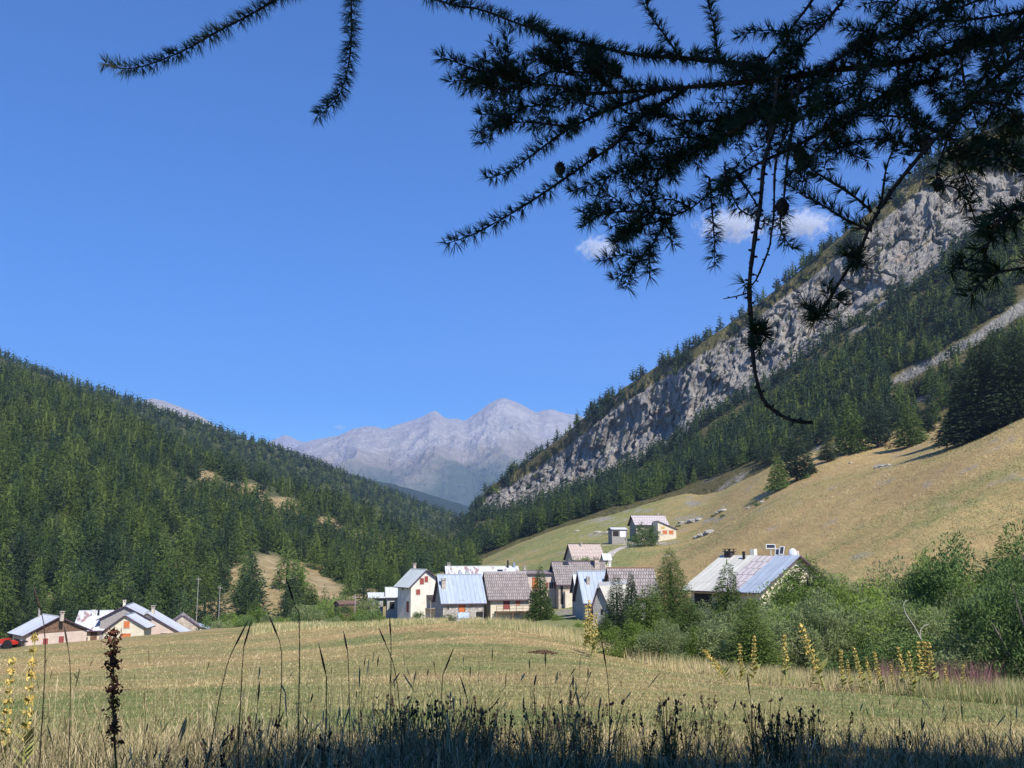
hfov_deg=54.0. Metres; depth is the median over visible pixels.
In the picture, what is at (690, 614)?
bush
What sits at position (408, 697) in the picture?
weed
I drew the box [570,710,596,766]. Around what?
weed
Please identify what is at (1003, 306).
pine tree
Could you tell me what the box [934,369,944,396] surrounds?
larch tree
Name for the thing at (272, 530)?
larch tree
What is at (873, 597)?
bush
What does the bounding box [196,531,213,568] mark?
larch tree
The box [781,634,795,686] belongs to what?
gentian
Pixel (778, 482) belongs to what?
larch tree
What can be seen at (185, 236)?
sky
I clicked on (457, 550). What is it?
forest
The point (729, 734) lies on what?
weed
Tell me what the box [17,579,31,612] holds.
pine tree
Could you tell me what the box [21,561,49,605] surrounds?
larch tree
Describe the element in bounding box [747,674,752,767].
dry stalk
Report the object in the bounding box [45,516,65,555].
pine tree
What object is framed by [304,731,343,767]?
weed
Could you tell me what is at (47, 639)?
window
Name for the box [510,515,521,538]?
pine tree
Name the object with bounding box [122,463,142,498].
larch tree
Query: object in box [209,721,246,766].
weed
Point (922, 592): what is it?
bush
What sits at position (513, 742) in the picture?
weed
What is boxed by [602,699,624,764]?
weed
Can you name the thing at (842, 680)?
gentian
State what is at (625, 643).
bush
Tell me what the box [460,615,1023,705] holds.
grass
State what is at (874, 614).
bush
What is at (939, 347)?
larch tree
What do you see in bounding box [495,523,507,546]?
larch tree
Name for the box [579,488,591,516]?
pine tree
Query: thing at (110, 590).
larch tree
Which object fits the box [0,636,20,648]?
tractor
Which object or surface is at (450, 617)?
bush
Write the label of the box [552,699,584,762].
weed
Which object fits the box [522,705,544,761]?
weed
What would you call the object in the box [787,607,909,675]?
bush
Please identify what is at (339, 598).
bush
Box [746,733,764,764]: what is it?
weed
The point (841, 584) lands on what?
bush
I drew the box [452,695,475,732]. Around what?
weed
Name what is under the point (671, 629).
bush
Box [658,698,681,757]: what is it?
weed
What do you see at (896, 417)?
pine tree
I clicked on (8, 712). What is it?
gentian
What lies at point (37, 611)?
pine tree
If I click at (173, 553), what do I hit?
larch tree
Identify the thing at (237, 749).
weed
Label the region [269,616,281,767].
dry stalk
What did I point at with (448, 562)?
pine tree
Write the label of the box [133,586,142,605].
larch tree
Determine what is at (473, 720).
weed
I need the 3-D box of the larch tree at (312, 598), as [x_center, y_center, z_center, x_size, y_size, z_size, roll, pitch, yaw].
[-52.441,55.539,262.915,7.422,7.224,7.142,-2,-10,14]
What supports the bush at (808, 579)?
on the ground at (544, 550)
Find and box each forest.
[0,358,482,638]
[355,534,479,572]
[444,106,1023,556]
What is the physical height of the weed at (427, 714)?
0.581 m
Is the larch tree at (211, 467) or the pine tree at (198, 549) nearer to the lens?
the pine tree at (198, 549)
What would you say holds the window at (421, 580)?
in the house at (414, 586)
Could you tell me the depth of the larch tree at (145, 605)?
199.84 m
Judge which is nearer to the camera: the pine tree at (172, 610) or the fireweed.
the fireweed
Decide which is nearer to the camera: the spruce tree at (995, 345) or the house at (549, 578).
the house at (549, 578)
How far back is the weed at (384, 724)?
10.91 m
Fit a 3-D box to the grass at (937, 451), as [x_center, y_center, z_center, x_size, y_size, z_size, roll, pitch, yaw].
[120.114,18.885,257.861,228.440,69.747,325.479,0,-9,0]
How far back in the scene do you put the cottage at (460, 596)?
181.31 m
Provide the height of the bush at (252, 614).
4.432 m
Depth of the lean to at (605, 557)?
243.99 m
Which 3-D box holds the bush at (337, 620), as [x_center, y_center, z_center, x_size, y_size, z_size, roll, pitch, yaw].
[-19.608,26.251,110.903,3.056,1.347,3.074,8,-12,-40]
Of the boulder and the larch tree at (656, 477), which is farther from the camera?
the larch tree at (656, 477)
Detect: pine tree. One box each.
[1,598,20,636]
[7,553,43,597]
[8,576,48,626]
[9,524,37,578]
[11,485,36,524]
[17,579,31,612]
[20,501,45,537]
[25,601,48,621]
[35,535,68,592]
[42,584,65,615]
[43,471,67,514]
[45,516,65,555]
[55,602,69,618]
[65,595,81,622]
[71,599,89,621]
[85,530,110,573]
[87,557,126,609]
[92,520,122,573]
[92,556,105,584]
[95,500,135,547]
[109,576,140,610]
[115,588,131,608]
[124,551,136,591]
[132,557,155,602]
[147,525,174,576]
[150,491,179,532]
[165,597,179,618]
[167,589,192,619]
[181,453,194,474]
[193,584,222,623]
[194,532,203,563]
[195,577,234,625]
[200,514,240,568]
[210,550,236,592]
[222,559,280,618]
[226,452,250,479]
[232,548,269,603]
[258,524,272,553]
[271,587,297,618]
[280,572,306,607]
[293,527,309,561]
[333,498,351,523]
[352,575,371,609]
[373,575,385,605]
[399,555,408,577]
[411,545,435,573]
[430,545,446,573]
[444,547,458,565]
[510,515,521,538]
[524,506,541,534]
[545,505,554,526]
[566,497,574,519]
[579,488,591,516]
[591,478,614,510]
[600,574,631,638]
[687,448,707,477]
[696,615,727,653]
[714,449,729,474]
[727,444,738,468]
[750,439,761,462]
[757,440,775,466]
[772,432,816,480]
[797,425,814,451]
[815,438,841,461]
[818,414,832,442]
[858,395,896,447]
[888,349,899,372]
[888,402,903,429]
[913,371,925,395]
[920,406,936,432]
[922,383,938,408]
[960,312,972,334]
[968,550,1000,586]
[979,303,989,321]
[997,298,1004,312]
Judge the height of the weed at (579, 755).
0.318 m
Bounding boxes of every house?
[393,563,435,619]
[444,560,518,575]
[522,565,555,607]
[549,557,605,608]
[563,542,602,560]
[572,570,605,618]
[604,560,658,619]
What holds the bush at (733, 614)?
on the ground at (544, 550)
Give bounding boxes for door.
[90,632,96,640]
[406,601,408,611]
[503,601,509,608]
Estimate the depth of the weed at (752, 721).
10.73 m
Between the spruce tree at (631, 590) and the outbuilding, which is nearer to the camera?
the spruce tree at (631, 590)
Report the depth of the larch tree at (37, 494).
317.59 m
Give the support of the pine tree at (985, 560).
on the ground at (544, 550)
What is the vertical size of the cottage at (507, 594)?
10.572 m
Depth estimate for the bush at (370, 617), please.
109.05 m
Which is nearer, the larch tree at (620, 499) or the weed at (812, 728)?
the weed at (812, 728)
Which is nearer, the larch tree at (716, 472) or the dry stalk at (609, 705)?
the dry stalk at (609, 705)
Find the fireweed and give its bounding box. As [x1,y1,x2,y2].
[866,655,1007,689]
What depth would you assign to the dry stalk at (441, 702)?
5.30 m
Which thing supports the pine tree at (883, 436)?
on the ground at (544, 550)
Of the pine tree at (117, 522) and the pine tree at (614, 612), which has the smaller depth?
the pine tree at (614, 612)
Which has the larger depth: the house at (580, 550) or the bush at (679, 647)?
the house at (580, 550)
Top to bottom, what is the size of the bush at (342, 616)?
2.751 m
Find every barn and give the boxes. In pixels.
[173,612,199,630]
[588,580,640,626]
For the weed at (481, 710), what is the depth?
8.92 m
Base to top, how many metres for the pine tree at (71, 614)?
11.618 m
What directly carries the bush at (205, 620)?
on the ground at (544, 550)
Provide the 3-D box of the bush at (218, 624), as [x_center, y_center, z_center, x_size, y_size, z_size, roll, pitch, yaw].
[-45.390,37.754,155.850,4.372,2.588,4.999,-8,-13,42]
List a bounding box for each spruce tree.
[520,566,556,620]
[619,570,643,627]
[930,339,1015,448]
[939,365,972,433]
[961,331,1023,431]
[976,327,1006,402]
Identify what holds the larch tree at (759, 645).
on the ground at (544, 550)
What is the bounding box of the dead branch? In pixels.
[903,600,927,639]
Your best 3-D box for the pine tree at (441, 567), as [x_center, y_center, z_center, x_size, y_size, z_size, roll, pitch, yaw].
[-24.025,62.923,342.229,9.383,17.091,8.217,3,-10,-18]
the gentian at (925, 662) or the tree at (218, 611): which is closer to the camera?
the gentian at (925, 662)
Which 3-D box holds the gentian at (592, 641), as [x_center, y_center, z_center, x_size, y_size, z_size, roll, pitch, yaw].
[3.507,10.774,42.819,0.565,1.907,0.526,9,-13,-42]
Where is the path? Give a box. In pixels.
[608,542,666,556]
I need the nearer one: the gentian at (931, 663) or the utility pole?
the gentian at (931, 663)
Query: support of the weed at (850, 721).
on the ground at (544, 550)
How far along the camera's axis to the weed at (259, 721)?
7.19 m
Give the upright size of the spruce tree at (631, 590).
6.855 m
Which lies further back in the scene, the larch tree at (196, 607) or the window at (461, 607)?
the larch tree at (196, 607)
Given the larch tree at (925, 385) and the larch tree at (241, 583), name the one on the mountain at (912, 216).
the larch tree at (925, 385)
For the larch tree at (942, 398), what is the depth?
349.42 m
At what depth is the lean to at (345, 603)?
174.36 m
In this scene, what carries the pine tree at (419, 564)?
on the hillside at (268, 560)
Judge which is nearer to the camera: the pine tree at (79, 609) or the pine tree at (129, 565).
the pine tree at (79, 609)
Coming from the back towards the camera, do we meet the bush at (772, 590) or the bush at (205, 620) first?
the bush at (205, 620)
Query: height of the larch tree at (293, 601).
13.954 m
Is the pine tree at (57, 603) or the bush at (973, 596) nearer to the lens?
the bush at (973, 596)
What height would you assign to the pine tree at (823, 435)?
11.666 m
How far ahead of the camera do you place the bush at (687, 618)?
63.70 m
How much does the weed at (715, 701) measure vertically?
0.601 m
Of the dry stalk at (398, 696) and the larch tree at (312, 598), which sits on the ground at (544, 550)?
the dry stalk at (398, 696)
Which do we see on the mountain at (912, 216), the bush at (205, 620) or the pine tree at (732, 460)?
the pine tree at (732, 460)
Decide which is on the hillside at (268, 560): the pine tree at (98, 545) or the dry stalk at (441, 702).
the pine tree at (98, 545)
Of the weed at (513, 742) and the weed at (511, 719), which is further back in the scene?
the weed at (511, 719)
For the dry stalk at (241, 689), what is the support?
on the ground at (544, 550)
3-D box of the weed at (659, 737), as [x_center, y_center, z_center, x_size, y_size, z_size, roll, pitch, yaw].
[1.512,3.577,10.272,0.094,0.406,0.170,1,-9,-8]
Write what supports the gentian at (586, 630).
on the ground at (544, 550)
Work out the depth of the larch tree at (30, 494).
310.15 m
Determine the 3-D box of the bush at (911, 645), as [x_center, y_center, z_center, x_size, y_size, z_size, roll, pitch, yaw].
[16.479,11.520,41.905,4.452,2.752,5.481,3,-10,-17]
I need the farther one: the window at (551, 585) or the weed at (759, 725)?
the window at (551, 585)
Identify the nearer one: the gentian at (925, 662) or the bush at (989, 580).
the gentian at (925, 662)
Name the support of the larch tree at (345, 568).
on the hillside at (268, 560)
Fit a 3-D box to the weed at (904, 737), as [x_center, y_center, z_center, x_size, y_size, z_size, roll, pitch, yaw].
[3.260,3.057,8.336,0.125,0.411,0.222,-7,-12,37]
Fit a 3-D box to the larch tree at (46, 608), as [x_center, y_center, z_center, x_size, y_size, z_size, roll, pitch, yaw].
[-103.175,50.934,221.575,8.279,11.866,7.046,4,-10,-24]
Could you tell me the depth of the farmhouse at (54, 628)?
154.06 m
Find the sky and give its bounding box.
[0,0,1023,441]
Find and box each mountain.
[142,399,217,428]
[270,435,305,450]
[287,398,584,505]
[448,126,1023,561]
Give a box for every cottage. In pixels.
[96,600,151,638]
[99,612,155,638]
[143,605,190,634]
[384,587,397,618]
[432,574,486,620]
[482,571,532,620]
[570,573,576,615]
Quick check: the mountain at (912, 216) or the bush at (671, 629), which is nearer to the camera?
the bush at (671, 629)
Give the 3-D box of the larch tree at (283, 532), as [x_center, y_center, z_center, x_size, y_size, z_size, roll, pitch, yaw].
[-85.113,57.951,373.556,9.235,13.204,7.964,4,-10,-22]
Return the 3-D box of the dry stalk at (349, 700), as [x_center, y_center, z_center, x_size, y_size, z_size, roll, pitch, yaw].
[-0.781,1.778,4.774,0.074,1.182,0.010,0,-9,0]
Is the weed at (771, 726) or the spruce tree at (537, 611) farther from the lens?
the spruce tree at (537, 611)
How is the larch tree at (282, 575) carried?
on the hillside at (268, 560)
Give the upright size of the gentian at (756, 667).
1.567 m
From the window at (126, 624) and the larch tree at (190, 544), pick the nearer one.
the window at (126, 624)
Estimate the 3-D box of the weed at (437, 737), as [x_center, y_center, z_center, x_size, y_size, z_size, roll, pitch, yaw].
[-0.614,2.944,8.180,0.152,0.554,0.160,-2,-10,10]
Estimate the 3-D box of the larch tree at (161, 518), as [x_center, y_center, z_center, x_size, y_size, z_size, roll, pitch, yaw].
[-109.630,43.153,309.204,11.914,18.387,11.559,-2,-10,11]
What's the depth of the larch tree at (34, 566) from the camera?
257.10 m
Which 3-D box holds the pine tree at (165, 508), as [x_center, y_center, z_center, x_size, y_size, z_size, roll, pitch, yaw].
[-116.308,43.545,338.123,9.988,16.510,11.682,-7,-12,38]
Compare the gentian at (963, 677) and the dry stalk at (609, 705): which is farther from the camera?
the gentian at (963, 677)
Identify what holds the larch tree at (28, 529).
on the hillside at (268, 560)
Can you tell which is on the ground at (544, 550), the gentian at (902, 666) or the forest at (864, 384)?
the gentian at (902, 666)
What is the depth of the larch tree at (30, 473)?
353.50 m
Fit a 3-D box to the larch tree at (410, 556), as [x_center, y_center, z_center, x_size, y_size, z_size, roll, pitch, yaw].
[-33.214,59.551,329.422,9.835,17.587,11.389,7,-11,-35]
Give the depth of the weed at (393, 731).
8.79 m
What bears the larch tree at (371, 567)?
on the hillside at (268, 560)
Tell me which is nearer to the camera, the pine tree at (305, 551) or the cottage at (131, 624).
the cottage at (131, 624)
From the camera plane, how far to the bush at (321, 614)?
175.55 m
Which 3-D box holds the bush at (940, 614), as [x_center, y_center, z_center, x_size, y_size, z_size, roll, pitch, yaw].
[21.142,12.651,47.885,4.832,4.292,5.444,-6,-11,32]
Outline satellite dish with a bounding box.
[789,548,798,554]
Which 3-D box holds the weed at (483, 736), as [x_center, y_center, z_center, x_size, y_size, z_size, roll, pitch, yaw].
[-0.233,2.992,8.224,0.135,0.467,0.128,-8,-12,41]
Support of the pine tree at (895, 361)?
on the mountain at (912, 216)
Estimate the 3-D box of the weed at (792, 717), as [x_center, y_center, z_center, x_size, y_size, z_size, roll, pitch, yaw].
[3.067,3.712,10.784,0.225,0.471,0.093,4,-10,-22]
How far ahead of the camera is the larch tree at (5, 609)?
224.36 m
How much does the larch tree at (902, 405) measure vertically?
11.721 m
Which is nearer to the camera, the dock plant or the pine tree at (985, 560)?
the dock plant
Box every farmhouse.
[7,608,92,645]
[75,609,113,640]
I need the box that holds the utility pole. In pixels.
[196,577,198,621]
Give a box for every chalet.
[627,512,677,540]
[682,549,836,617]
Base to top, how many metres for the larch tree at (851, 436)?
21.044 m
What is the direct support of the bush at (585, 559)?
on the ground at (544, 550)
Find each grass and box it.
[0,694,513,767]
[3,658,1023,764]
[252,616,448,634]
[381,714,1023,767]
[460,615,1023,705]
[576,418,1023,631]
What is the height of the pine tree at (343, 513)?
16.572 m
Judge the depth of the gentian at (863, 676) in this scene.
28.98 m
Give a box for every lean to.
[333,600,357,619]
[600,553,611,566]
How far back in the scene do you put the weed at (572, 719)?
9.36 m
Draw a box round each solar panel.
[766,544,775,549]
[779,546,784,554]
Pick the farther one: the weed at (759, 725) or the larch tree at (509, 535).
the larch tree at (509, 535)
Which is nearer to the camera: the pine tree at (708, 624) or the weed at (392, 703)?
the weed at (392, 703)
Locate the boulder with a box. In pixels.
[704,529,713,534]
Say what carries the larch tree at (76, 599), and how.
on the hillside at (268, 560)
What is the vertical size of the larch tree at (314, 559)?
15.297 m
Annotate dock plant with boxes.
[101,626,128,767]
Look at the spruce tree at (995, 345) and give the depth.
254.49 m
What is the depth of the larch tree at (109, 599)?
204.94 m
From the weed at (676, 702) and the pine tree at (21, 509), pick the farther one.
the pine tree at (21, 509)
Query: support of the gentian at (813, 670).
on the ground at (544, 550)
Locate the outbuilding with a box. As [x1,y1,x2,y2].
[366,592,384,614]
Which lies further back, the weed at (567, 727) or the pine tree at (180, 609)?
the pine tree at (180, 609)
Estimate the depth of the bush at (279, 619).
157.85 m
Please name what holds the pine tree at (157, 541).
on the hillside at (268, 560)
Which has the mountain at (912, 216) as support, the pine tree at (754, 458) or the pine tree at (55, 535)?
the pine tree at (754, 458)
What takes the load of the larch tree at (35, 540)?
on the hillside at (268, 560)
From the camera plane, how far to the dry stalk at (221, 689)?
4.63 m
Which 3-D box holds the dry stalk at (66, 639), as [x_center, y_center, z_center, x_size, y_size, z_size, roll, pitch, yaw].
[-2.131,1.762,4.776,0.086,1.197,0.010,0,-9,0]
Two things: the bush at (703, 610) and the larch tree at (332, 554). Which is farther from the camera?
the larch tree at (332, 554)
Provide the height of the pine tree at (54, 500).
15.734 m
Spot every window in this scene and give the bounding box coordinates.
[42,638,48,643]
[58,635,64,642]
[121,633,130,636]
[123,620,130,627]
[419,578,423,584]
[459,604,464,611]
[546,582,555,588]
[620,531,625,536]
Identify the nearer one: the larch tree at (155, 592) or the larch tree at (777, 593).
the larch tree at (777, 593)
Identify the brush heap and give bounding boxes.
[524,648,557,654]
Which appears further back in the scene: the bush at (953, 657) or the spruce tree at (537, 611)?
the spruce tree at (537, 611)
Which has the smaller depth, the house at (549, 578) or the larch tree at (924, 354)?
the house at (549, 578)
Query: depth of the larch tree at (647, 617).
64.28 m
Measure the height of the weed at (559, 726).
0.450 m
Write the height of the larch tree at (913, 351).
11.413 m
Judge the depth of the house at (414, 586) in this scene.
198.04 m
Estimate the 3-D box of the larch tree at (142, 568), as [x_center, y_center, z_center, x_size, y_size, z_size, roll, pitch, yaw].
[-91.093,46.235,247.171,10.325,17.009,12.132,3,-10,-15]
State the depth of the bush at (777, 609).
48.14 m
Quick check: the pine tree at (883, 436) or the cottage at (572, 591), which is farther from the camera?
the pine tree at (883, 436)
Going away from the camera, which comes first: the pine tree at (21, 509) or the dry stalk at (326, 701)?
the dry stalk at (326, 701)
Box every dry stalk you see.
[33,586,45,767]
[64,626,70,767]
[207,621,247,767]
[237,620,251,767]
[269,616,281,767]
[286,578,299,767]
[319,645,326,767]
[343,631,350,767]
[379,629,403,767]
[389,616,390,767]
[441,648,453,767]
[602,643,609,767]
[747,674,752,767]
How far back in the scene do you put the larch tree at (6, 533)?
289.12 m
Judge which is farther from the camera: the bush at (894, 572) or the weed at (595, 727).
the bush at (894, 572)
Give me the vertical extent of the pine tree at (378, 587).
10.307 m
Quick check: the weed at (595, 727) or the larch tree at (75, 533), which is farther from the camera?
the larch tree at (75, 533)
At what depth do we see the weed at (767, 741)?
8.20 m
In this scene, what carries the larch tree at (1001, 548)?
on the ground at (544, 550)
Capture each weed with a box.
[145,747,169,767]
[184,747,225,767]
[200,729,232,767]
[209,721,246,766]
[222,731,246,761]
[247,714,280,766]
[248,755,269,767]
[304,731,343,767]
[360,709,375,742]
[375,695,394,748]
[377,701,397,745]
[379,711,404,760]
[386,694,407,743]
[393,699,418,750]
[401,695,416,743]
[406,709,419,751]
[420,694,430,735]
[423,699,440,767]
[428,712,443,766]
[436,699,451,739]
[441,695,455,734]
[443,700,462,741]
[443,717,455,756]
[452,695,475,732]
[465,701,478,746]
[473,706,484,744]
[479,707,496,732]
[479,720,493,765]
[484,706,496,754]
[491,735,510,766]
[492,701,499,731]
[502,711,515,759]
[512,727,537,767]
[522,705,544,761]
[529,713,552,754]
[532,702,559,749]
[552,689,572,743]
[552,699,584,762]
[553,712,565,751]
[567,702,580,743]
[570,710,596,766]
[570,740,585,767]
[574,710,594,751]
[587,711,601,753]
[589,703,607,746]
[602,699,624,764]
[614,721,622,760]
[622,726,629,761]
[632,713,656,766]
[650,725,664,755]
[653,713,661,746]
[654,706,671,747]
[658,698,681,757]
[660,697,677,765]
[667,709,680,767]
[667,719,675,763]
[678,693,695,736]
[680,718,697,765]
[690,718,703,740]
[700,694,717,745]
[710,710,726,761]
[723,725,731,752]
[740,701,762,767]
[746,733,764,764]
[748,707,759,743]
[755,703,779,762]
[757,715,772,751]
[757,722,775,765]
[762,713,780,748]
[762,732,778,767]
[763,730,784,767]
[766,708,802,765]
[768,697,782,741]
[770,715,797,766]
[789,707,806,746]
[795,706,810,748]
[802,709,826,752]
[807,705,816,756]
[836,711,853,751]
[862,723,876,752]
[896,727,910,765]
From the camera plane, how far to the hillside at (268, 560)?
324.45 m
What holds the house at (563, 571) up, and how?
on the ground at (544, 550)
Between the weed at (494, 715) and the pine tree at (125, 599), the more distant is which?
the pine tree at (125, 599)
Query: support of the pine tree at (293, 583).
on the hillside at (268, 560)
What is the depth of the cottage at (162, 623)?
163.86 m
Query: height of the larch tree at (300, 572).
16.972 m
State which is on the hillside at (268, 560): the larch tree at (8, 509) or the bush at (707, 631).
the larch tree at (8, 509)
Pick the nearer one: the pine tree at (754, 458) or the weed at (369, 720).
the weed at (369, 720)
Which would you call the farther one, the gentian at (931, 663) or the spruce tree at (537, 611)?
the spruce tree at (537, 611)
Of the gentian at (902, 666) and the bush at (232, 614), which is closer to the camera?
the gentian at (902, 666)
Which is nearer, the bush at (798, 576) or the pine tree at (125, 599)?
the bush at (798, 576)
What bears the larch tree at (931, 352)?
on the mountain at (912, 216)
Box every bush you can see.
[196,614,223,629]
[208,619,233,628]
[213,610,243,627]
[223,616,239,627]
[236,615,256,626]
[242,607,269,623]
[261,614,274,623]
[272,616,289,622]
[285,604,319,622]
[285,612,310,622]
[296,605,328,621]
[307,599,333,620]
[316,594,362,618]
[320,616,341,623]
[327,604,368,622]
[351,596,381,617]
[353,610,385,621]
[412,611,423,618]
[441,613,457,620]
[551,614,563,620]
[569,556,607,565]
[570,622,585,627]
[593,619,679,661]
[624,521,661,546]
[627,618,691,665]
[659,632,699,660]
[669,612,756,664]
[674,611,720,634]
[677,626,726,664]
[681,599,733,631]
[692,611,802,667]
[712,606,763,648]
[716,591,784,631]
[727,574,833,622]
[743,604,810,666]
[747,598,821,656]
[753,577,805,607]
[763,586,873,671]
[773,565,851,594]
[782,597,870,647]
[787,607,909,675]
[788,566,862,596]
[788,572,860,616]
[808,637,901,677]
[812,575,900,615]
[822,574,916,623]
[827,595,921,674]
[835,597,946,671]
[849,553,913,600]
[861,627,959,680]
[866,569,915,599]
[870,596,966,673]
[882,558,980,608]
[889,603,968,667]
[894,527,1021,623]
[908,549,976,604]
[911,570,1021,617]
[915,605,983,664]
[917,632,1023,683]
[931,605,1022,672]
[933,549,1023,677]
[934,585,982,620]
[941,519,1023,682]
[952,564,1023,594]
[969,588,1022,665]
[971,557,1023,595]
[973,555,1007,589]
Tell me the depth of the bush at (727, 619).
62.41 m
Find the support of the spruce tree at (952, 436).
on the ground at (544, 550)
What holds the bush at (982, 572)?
on the ground at (544, 550)
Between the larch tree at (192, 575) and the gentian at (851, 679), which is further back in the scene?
the larch tree at (192, 575)
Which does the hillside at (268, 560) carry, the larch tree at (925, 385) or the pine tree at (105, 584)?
the pine tree at (105, 584)
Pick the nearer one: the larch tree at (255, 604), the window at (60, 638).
the window at (60, 638)
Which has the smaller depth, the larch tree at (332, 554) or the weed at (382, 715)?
the weed at (382, 715)
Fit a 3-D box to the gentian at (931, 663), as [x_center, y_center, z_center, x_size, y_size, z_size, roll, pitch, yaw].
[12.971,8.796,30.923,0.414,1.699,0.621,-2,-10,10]
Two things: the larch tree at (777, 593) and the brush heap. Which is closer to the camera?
the brush heap
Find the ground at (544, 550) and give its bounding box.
[0,418,1023,767]
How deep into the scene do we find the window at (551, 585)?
202.30 m
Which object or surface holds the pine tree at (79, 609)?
on the hillside at (268, 560)
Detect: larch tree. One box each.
[0,441,14,473]
[0,486,20,539]
[0,502,13,545]
[0,574,19,634]
[6,470,27,520]
[9,416,23,445]
[17,513,33,545]
[19,482,39,527]
[21,446,37,489]
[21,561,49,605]
[25,522,52,576]
[27,476,44,522]
[27,542,56,590]
[32,591,50,618]
[35,511,53,550]
[43,522,80,583]
[45,550,78,614]
[60,513,88,568]
[62,572,87,619]
[68,498,83,531]
[73,558,98,611]
[76,504,107,557]
[86,434,100,464]
[93,583,105,609]
[95,0,1023,425]
[99,564,126,609]
[102,581,120,609]
[109,558,136,607]
[120,499,143,544]
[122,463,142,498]
[130,540,154,592]
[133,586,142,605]
[137,506,160,558]
[140,498,174,547]
[142,578,165,615]
[144,592,153,610]
[152,570,174,616]
[153,527,171,570]
[154,553,181,616]
[163,531,182,578]
[174,518,199,560]
[174,592,195,616]
[181,554,200,605]
[183,517,202,560]
[188,556,207,603]
[189,595,201,623]
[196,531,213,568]
[197,545,225,598]
[198,559,220,601]
[204,450,218,470]
[224,521,247,561]
[226,546,257,599]
[234,561,250,606]
[239,594,251,617]
[245,521,258,550]
[246,599,261,621]
[260,509,281,551]
[267,534,299,591]
[273,524,293,556]
[282,546,313,603]
[285,585,301,616]
[298,582,320,609]
[303,532,325,570]
[318,587,329,611]
[320,539,339,577]
[331,538,356,583]
[338,580,350,600]
[339,565,358,595]
[351,562,367,594]
[360,545,382,587]
[368,552,388,588]
[374,606,382,621]
[377,560,396,591]
[403,541,416,570]
[464,540,475,565]
[494,517,515,545]
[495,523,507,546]
[536,502,548,531]
[552,493,570,524]
[569,491,584,518]
[588,611,621,648]
[613,486,625,504]
[617,584,673,641]
[620,480,634,505]
[629,477,644,499]
[638,470,658,499]
[644,547,696,633]
[646,463,662,493]
[650,610,681,648]
[653,478,661,495]
[659,463,676,492]
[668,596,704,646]
[674,464,684,488]
[689,466,696,482]
[706,452,718,475]
[707,557,745,620]
[720,596,794,673]
[736,438,750,463]
[764,453,791,492]
[767,581,787,606]
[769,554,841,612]
[824,602,854,661]
[830,397,879,455]
[883,403,933,449]
[893,382,905,407]
[897,397,907,421]
[906,339,919,362]
[917,334,928,359]
[918,367,934,395]
[924,338,937,359]
[928,394,942,421]
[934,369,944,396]
[935,333,944,352]
[937,377,950,406]
[975,524,1022,593]
[985,277,997,296]
[1005,287,1016,305]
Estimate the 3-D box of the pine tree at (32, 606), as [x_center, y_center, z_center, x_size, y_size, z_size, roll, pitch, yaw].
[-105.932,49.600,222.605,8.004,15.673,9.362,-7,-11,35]
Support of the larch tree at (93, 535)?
on the hillside at (268, 560)
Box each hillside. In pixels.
[0,357,451,540]
[0,381,392,639]
[347,473,470,516]
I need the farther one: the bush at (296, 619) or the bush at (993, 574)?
the bush at (296, 619)
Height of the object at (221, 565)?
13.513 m
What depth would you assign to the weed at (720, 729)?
9.44 m
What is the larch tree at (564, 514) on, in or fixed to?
on the mountain at (912, 216)
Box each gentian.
[0,657,18,765]
[12,632,41,767]
[582,600,599,653]
[582,605,589,650]
[590,615,598,654]
[591,613,602,656]
[703,649,730,683]
[738,643,746,682]
[749,636,760,682]
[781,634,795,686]
[797,623,827,690]
[809,663,817,682]
[837,649,847,691]
[846,659,852,686]
[852,648,866,692]
[865,656,875,690]
[872,652,884,687]
[890,664,893,684]
[896,646,912,686]
[907,651,918,694]
[915,641,930,689]
[921,640,934,691]
[927,642,940,684]
[942,662,949,689]
[960,664,965,690]
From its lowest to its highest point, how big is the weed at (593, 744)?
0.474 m
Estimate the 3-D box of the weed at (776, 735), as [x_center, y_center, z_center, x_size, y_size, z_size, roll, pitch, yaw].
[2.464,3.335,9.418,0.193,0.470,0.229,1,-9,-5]
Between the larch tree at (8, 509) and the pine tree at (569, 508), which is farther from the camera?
the pine tree at (569, 508)
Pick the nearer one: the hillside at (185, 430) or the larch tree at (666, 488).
the larch tree at (666, 488)
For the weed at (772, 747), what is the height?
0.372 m
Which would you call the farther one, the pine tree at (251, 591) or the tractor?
the pine tree at (251, 591)
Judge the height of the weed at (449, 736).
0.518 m
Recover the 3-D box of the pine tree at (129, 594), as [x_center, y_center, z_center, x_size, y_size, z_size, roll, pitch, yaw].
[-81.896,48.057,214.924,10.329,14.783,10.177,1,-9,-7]
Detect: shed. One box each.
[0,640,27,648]
[198,623,209,629]
[607,527,627,543]
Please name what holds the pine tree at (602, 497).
on the mountain at (912, 216)
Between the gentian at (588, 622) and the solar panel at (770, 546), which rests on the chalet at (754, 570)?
the solar panel at (770, 546)
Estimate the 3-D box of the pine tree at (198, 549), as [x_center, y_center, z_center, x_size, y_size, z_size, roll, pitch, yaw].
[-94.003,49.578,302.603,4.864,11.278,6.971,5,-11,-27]
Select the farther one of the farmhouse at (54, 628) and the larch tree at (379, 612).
the larch tree at (379, 612)

